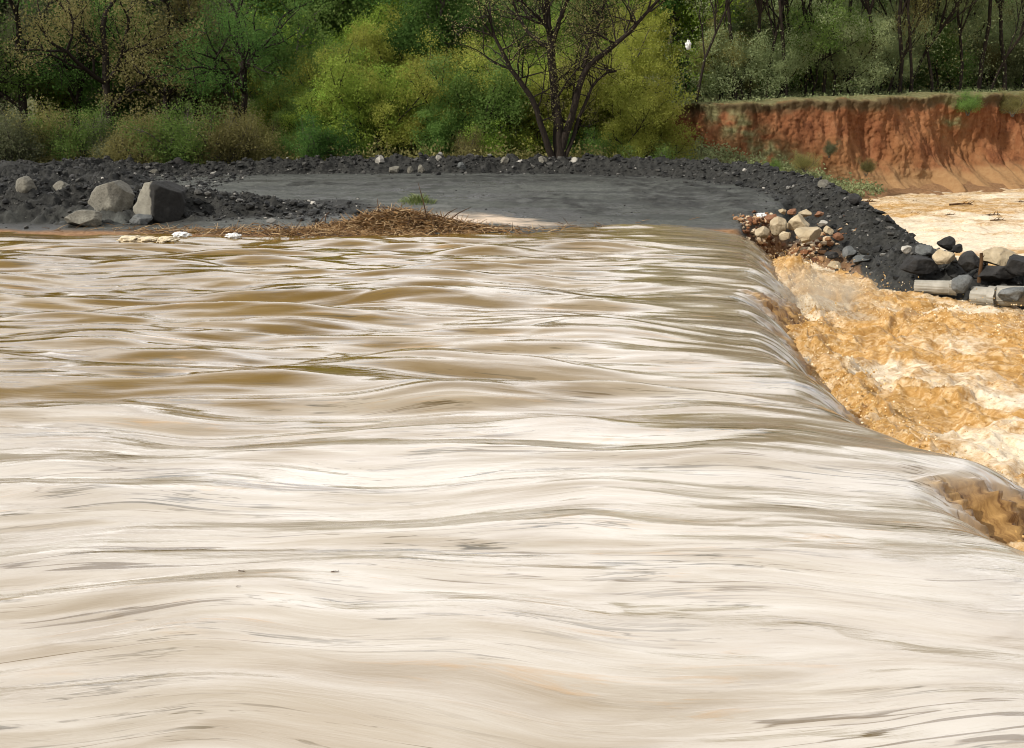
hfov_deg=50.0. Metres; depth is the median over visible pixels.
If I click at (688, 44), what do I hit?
white sack
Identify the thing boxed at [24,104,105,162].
bush
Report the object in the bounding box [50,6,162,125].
leafy tree
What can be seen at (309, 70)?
young tree
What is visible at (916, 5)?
slender tree
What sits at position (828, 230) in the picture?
stone
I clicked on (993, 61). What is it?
young tree
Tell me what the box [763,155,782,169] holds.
bush
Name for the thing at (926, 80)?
bush
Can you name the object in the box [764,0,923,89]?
slender tree
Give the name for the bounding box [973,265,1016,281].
stone
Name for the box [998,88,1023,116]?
bush
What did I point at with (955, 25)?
young tree
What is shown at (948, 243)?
stone
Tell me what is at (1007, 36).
slender tree
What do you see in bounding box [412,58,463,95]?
leafy tree
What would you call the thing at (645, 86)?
young tree
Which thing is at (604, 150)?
bush
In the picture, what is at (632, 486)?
flood water
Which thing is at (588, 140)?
bush
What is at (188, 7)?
leafy tree
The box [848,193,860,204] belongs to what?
stone
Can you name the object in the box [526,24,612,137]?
leafy tree
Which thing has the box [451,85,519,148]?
young tree
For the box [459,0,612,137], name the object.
leafy tree
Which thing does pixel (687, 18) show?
leafy tree
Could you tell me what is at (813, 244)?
red gravel
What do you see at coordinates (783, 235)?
stone
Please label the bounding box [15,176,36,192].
stone
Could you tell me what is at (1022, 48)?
young tree
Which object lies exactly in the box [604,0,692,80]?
leafy tree
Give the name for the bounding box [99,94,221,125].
leafy tree
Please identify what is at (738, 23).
leafy tree
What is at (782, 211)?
stone
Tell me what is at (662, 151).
bush
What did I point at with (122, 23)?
leafy tree
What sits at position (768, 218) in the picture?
stone
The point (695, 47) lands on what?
slender tree
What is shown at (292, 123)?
young tree
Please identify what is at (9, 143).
bush
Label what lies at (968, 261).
stone
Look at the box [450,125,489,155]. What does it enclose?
bush
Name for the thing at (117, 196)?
boulder
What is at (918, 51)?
young tree
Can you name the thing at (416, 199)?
grass tuft
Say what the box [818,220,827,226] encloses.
stone
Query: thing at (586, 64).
forked tree
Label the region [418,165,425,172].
stone
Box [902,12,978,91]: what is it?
bush
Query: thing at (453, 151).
bush
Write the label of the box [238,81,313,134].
young tree
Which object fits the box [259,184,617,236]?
debris heap
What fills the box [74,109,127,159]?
bush
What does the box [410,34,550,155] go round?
young tree
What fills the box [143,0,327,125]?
leafy tree
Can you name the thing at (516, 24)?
leafy tree
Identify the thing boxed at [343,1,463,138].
leafy tree
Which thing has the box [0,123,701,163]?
undergrowth
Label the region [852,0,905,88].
leafy tree
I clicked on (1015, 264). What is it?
stone
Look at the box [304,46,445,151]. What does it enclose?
young tree
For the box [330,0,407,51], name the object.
leafy tree
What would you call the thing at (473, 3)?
leafy tree
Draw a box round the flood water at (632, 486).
[0,224,1023,747]
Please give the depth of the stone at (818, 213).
29.97 m
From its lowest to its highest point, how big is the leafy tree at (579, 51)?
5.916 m
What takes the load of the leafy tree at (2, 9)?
on the ground at (538, 201)
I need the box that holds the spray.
[765,246,1023,541]
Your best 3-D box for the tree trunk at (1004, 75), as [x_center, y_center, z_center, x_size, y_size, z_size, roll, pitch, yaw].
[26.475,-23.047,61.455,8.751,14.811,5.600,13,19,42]
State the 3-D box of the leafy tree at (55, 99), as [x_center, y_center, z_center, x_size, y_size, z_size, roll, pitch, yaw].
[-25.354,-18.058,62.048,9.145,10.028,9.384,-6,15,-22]
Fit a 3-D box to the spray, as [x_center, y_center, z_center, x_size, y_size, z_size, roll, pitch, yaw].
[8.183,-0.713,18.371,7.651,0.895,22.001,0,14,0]
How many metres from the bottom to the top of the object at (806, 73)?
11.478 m
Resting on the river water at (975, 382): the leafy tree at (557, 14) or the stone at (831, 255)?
the stone at (831, 255)
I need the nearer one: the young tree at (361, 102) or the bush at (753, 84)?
the young tree at (361, 102)
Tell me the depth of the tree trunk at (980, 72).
59.77 m
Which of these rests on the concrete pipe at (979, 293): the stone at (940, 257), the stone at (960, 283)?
the stone at (960, 283)
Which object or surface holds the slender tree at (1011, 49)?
on the ground at (538, 201)
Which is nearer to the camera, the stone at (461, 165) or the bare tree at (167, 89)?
the stone at (461, 165)
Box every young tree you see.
[229,23,382,135]
[237,66,325,141]
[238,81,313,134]
[267,70,337,143]
[282,62,387,152]
[296,79,383,148]
[304,42,431,155]
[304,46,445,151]
[354,47,465,149]
[388,31,500,148]
[407,84,488,156]
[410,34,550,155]
[446,36,577,156]
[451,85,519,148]
[504,57,596,153]
[539,36,675,153]
[570,52,645,152]
[669,38,728,98]
[759,0,880,95]
[789,0,900,96]
[827,34,883,93]
[838,0,944,91]
[845,9,946,90]
[903,0,1023,89]
[968,29,1023,89]
[985,30,1023,89]
[1007,28,1023,87]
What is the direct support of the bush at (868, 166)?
on the ground at (538, 201)
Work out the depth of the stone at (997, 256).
24.33 m
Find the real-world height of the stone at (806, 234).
0.458 m
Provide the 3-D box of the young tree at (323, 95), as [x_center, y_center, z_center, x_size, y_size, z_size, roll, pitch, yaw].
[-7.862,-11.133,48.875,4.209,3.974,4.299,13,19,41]
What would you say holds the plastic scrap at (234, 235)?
on the reed litter
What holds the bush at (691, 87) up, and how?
on the ground at (538, 201)
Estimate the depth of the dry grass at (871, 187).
50.78 m
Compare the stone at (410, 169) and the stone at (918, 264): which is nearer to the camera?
the stone at (918, 264)
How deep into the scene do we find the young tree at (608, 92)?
49.88 m
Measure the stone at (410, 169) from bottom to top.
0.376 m
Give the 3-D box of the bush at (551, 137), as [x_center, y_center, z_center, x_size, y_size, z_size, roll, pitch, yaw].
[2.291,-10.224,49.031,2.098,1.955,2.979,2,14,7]
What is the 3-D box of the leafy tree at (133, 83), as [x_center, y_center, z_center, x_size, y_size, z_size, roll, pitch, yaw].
[-20.037,-16.245,59.356,10.132,7.986,6.763,-6,15,-23]
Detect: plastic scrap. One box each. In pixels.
[171,232,191,236]
[225,233,241,238]
[757,213,766,217]
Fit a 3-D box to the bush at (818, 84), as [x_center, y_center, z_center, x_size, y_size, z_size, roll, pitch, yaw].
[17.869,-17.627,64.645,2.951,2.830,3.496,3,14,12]
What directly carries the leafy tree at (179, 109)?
on the ground at (538, 201)
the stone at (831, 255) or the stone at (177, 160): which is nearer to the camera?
the stone at (831, 255)
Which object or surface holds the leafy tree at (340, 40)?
on the ground at (538, 201)
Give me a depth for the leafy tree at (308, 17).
51.66 m
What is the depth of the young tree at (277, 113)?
49.57 m
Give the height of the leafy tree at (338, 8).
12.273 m
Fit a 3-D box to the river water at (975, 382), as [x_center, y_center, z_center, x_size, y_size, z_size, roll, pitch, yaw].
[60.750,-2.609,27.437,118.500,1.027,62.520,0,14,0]
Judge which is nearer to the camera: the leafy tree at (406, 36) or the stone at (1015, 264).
the stone at (1015, 264)
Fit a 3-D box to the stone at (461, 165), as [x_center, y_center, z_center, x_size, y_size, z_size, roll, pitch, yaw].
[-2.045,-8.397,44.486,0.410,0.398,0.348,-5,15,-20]
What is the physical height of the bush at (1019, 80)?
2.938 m
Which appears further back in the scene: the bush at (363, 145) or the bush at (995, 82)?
the bush at (995, 82)
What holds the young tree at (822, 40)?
on the ground at (538, 201)
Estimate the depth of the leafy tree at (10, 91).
59.74 m
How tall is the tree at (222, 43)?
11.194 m
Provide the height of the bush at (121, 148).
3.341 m
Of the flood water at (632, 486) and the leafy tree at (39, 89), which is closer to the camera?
the flood water at (632, 486)
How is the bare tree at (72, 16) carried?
on the ground at (538, 201)
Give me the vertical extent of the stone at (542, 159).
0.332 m
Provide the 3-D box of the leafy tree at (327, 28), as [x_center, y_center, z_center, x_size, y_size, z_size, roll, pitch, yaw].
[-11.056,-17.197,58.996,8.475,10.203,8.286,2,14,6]
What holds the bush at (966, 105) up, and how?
on the cliff
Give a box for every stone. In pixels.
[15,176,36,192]
[53,181,68,190]
[64,210,101,226]
[129,214,152,224]
[149,169,158,173]
[173,157,184,164]
[375,155,384,163]
[389,166,399,172]
[407,166,413,172]
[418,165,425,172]
[457,162,465,169]
[501,157,508,163]
[538,156,547,162]
[755,226,769,237]
[765,214,776,221]
[770,216,786,235]
[778,209,785,214]
[779,231,790,240]
[787,209,795,214]
[787,213,809,229]
[794,227,821,243]
[798,209,811,216]
[814,211,823,216]
[817,179,828,187]
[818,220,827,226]
[823,226,833,234]
[824,251,838,259]
[827,261,840,268]
[832,232,843,240]
[842,246,856,258]
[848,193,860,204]
[853,255,869,264]
[899,255,937,274]
[901,245,911,253]
[915,244,935,256]
[932,249,955,264]
[937,236,955,250]
[951,275,972,292]
[952,244,962,252]
[958,250,984,272]
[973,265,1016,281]
[979,247,1017,265]
[997,287,1023,301]
[1005,254,1023,275]
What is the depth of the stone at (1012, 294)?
22.75 m
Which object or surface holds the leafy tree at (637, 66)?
on the ground at (538, 201)
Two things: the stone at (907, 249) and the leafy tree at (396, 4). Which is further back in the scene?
the leafy tree at (396, 4)
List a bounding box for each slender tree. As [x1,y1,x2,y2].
[604,1,777,97]
[612,0,791,105]
[647,0,779,97]
[688,0,777,92]
[690,0,882,94]
[719,0,915,93]
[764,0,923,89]
[820,0,982,93]
[827,0,1006,91]
[862,5,1015,88]
[869,0,999,88]
[914,0,1023,91]
[973,2,1023,88]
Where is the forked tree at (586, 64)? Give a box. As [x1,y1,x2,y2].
[426,0,699,157]
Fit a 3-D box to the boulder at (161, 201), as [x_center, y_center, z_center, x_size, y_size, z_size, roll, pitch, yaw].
[-9.442,-4.527,29.534,1.358,1.350,1.074,-9,17,-33]
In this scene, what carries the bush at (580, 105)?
on the ground at (538, 201)
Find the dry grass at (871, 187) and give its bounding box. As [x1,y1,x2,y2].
[654,83,1023,197]
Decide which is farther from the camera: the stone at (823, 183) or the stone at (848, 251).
the stone at (823, 183)
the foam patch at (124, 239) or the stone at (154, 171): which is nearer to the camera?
the foam patch at (124, 239)
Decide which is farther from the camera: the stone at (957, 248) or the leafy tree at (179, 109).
the leafy tree at (179, 109)
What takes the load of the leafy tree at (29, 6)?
on the ground at (538, 201)
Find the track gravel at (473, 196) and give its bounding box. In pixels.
[63,164,757,223]
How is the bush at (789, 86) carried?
on the ground at (538, 201)
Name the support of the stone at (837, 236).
on the ground at (538, 201)
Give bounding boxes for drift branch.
[949,201,973,205]
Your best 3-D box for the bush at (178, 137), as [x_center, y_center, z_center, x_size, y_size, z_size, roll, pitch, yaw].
[-13.614,-9.880,45.541,5.166,3.829,3.852,0,14,1]
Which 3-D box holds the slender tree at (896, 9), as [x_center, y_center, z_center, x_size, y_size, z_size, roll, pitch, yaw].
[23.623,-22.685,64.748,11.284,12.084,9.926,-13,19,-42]
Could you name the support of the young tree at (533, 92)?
on the ground at (538, 201)
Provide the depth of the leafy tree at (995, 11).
70.61 m
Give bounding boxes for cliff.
[641,91,1023,192]
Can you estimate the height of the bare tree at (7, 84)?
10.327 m
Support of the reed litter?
on the ground at (538, 201)
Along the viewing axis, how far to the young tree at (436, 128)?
47.30 m
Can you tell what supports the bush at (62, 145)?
on the ground at (538, 201)
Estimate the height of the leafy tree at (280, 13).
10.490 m
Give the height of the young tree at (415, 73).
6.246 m
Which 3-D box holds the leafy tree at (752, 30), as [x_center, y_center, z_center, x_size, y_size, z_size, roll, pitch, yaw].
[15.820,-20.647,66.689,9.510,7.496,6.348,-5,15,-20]
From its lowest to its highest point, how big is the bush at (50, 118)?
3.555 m
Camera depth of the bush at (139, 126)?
46.53 m
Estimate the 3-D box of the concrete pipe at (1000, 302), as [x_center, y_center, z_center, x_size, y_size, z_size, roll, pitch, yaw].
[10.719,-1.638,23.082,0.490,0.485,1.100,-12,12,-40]
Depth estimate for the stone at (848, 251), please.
28.01 m
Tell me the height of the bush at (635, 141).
5.106 m
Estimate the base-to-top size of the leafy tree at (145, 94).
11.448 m
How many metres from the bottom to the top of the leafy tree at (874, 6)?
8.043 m
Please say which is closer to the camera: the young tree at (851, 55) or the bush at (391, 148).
the bush at (391, 148)
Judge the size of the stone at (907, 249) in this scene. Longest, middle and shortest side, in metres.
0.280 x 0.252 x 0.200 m
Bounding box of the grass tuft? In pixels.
[398,192,436,204]
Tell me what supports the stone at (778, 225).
on the red gravel at (813, 244)
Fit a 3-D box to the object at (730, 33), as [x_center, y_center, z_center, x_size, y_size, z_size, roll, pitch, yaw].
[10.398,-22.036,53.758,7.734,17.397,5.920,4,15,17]
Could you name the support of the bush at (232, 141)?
on the ground at (538, 201)
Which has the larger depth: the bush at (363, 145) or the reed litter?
the bush at (363, 145)
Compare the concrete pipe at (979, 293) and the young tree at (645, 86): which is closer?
the concrete pipe at (979, 293)
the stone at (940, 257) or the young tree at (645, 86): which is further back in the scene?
the young tree at (645, 86)
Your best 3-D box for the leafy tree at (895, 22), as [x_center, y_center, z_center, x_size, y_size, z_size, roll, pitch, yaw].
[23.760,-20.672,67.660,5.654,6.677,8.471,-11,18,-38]
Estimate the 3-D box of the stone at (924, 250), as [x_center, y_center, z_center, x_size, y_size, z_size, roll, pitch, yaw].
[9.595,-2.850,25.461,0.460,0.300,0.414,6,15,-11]
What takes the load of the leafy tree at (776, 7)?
on the ground at (538, 201)
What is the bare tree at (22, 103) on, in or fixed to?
on the ground at (538, 201)
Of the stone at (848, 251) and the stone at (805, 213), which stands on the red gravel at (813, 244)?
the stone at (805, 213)
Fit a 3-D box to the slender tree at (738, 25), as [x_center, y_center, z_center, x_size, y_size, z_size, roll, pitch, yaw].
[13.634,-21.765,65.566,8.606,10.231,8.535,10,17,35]
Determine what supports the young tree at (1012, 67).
on the ground at (538, 201)
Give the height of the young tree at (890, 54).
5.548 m
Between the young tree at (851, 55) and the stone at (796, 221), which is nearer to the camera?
the stone at (796, 221)
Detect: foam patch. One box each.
[116,235,141,242]
[135,236,158,242]
[154,236,178,242]
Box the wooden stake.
[977,253,983,282]
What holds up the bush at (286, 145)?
on the ground at (538, 201)
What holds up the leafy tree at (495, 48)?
on the ground at (538, 201)
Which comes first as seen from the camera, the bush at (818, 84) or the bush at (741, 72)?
the bush at (741, 72)
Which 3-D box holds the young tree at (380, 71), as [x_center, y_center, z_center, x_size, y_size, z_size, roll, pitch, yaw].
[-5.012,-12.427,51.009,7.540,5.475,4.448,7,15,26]
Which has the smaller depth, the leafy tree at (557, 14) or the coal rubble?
the coal rubble
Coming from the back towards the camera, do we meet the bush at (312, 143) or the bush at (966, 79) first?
the bush at (966, 79)
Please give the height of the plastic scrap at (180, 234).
0.160 m
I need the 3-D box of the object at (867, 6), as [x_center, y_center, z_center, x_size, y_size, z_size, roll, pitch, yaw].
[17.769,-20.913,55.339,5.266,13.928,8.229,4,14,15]
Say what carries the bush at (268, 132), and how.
on the ground at (538, 201)
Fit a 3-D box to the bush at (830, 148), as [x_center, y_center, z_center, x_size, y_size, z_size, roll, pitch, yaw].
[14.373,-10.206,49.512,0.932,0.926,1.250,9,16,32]
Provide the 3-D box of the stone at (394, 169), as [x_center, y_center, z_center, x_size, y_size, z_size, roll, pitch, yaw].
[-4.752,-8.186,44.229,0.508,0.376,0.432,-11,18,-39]
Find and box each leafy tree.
[0,0,41,115]
[0,0,48,127]
[0,0,101,122]
[0,0,113,124]
[0,1,42,120]
[0,42,36,129]
[2,3,97,124]
[8,60,85,126]
[22,0,254,122]
[47,24,188,119]
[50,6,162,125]
[63,0,159,121]
[87,0,219,122]
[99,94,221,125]
[101,14,192,124]
[132,0,257,131]
[163,0,315,100]
[195,0,372,127]
[235,0,366,115]
[235,0,373,96]
[248,13,397,96]
[253,1,370,98]
[294,0,451,141]
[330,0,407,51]
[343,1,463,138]
[345,1,394,74]
[369,0,512,73]
[395,0,529,45]
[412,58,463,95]
[422,0,593,127]
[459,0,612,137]
[463,9,577,138]
[506,36,613,142]
[514,0,659,67]
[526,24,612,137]
[540,0,757,96]
[561,13,679,97]
[595,0,750,97]
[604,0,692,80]
[676,0,767,89]
[717,0,796,89]
[732,22,787,62]
[755,0,862,63]
[838,0,893,24]
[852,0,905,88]
[853,0,950,87]
[889,0,1011,87]
[973,5,1022,85]
[975,0,1018,36]
[990,1,1020,87]
[1005,0,1023,22]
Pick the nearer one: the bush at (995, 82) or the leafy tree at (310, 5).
the leafy tree at (310, 5)
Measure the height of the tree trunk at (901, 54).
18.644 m
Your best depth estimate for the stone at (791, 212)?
30.02 m
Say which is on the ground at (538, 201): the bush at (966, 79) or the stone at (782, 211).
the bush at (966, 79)
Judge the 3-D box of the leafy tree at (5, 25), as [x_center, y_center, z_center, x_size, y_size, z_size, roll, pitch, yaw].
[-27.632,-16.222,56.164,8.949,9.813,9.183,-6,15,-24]
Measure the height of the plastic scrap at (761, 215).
0.163 m
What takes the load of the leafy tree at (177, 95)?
on the ground at (538, 201)
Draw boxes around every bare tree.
[0,0,83,125]
[0,0,222,134]
[0,7,82,111]
[14,0,135,136]
[83,0,273,122]
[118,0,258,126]
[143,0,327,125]
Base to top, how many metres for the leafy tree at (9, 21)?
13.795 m
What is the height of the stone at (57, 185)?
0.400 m
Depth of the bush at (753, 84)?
66.64 m
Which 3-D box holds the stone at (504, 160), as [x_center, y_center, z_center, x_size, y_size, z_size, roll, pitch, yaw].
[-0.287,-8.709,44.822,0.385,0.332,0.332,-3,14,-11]
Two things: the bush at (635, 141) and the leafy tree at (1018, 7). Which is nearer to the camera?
the bush at (635, 141)
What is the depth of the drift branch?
45.84 m
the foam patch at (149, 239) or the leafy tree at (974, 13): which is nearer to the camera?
the foam patch at (149, 239)
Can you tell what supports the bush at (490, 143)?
on the ground at (538, 201)
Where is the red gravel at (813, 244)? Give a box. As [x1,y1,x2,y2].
[733,210,856,264]
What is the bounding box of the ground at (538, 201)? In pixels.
[0,5,1023,308]
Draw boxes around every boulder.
[88,180,134,211]
[133,181,185,222]
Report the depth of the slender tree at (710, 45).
52.54 m
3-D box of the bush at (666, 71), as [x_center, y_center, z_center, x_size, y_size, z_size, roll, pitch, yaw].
[5.913,-11.976,50.367,6.129,5.666,6.000,-3,14,-12]
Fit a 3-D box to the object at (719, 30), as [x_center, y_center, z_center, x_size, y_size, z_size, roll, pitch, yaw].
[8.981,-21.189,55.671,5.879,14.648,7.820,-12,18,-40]
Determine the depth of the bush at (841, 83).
66.49 m
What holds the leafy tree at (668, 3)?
on the ground at (538, 201)
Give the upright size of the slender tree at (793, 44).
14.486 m
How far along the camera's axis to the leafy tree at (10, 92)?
59.09 m
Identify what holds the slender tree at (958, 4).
on the ground at (538, 201)
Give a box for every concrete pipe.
[914,280,957,295]
[969,286,995,306]
[994,286,1023,305]
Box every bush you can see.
[0,91,82,161]
[0,99,55,162]
[24,93,127,161]
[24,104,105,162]
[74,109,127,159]
[93,98,180,163]
[107,101,185,161]
[115,92,241,164]
[179,94,278,163]
[230,102,287,160]
[264,127,297,158]
[281,106,363,159]
[329,117,376,157]
[351,138,375,158]
[369,134,414,156]
[438,143,457,156]
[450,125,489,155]
[458,113,513,156]
[501,122,545,158]
[514,53,620,152]
[543,131,575,155]
[569,123,627,157]
[571,71,675,157]
[575,50,701,154]
[588,137,628,156]
[602,73,706,159]
[617,136,677,158]
[680,72,708,94]
[684,13,767,99]
[692,17,791,100]
[696,51,771,93]
[740,27,826,98]
[758,41,820,92]
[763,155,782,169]
[789,150,822,171]
[791,67,831,90]
[821,138,841,157]
[827,65,862,90]
[855,157,878,175]
[875,64,927,90]
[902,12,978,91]
[907,39,984,89]
[914,62,954,90]
[950,85,984,115]
[972,73,1016,89]
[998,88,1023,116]
[1009,48,1021,88]
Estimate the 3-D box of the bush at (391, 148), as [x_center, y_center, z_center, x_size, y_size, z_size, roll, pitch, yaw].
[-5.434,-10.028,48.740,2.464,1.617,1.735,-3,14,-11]
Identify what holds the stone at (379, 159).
on the ground at (538, 201)
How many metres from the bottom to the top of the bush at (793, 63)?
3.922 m
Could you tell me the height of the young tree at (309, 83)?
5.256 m
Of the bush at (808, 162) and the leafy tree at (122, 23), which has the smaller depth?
the bush at (808, 162)
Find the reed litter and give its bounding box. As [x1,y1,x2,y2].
[53,217,697,237]
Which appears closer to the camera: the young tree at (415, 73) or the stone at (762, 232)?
the stone at (762, 232)
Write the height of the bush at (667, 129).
4.972 m
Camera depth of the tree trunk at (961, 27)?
59.62 m
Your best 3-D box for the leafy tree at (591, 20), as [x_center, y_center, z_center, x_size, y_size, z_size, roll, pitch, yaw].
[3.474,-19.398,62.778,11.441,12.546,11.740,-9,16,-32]
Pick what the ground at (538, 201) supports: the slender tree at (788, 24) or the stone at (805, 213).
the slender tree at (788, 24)
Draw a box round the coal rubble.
[0,152,1023,298]
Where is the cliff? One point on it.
(917, 140)
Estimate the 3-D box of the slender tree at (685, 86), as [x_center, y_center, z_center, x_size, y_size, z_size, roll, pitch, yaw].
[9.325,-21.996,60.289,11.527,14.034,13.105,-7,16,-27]
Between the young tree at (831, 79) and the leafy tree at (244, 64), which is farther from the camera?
the young tree at (831, 79)
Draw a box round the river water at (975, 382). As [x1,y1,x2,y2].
[772,188,1023,551]
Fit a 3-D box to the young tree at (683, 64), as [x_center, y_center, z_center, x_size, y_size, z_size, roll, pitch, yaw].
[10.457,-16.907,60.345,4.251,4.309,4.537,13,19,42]
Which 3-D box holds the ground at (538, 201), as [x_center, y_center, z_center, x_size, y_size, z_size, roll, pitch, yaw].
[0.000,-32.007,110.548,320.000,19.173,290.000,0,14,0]
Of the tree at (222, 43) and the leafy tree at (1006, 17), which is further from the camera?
the leafy tree at (1006, 17)
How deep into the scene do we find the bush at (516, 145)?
48.80 m
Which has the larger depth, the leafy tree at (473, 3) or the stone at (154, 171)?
the leafy tree at (473, 3)
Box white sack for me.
[685,40,690,49]
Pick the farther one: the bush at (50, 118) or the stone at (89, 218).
the bush at (50, 118)
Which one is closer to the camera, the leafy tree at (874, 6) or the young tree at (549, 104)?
the young tree at (549, 104)
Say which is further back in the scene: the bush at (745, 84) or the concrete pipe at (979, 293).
the bush at (745, 84)
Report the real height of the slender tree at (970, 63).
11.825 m
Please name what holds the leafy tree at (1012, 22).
on the ground at (538, 201)
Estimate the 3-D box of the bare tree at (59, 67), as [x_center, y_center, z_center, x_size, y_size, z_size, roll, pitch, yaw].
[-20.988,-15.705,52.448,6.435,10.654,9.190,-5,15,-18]
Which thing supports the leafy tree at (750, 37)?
on the ground at (538, 201)
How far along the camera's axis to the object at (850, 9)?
58.03 m
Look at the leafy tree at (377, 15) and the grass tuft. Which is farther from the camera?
the leafy tree at (377, 15)

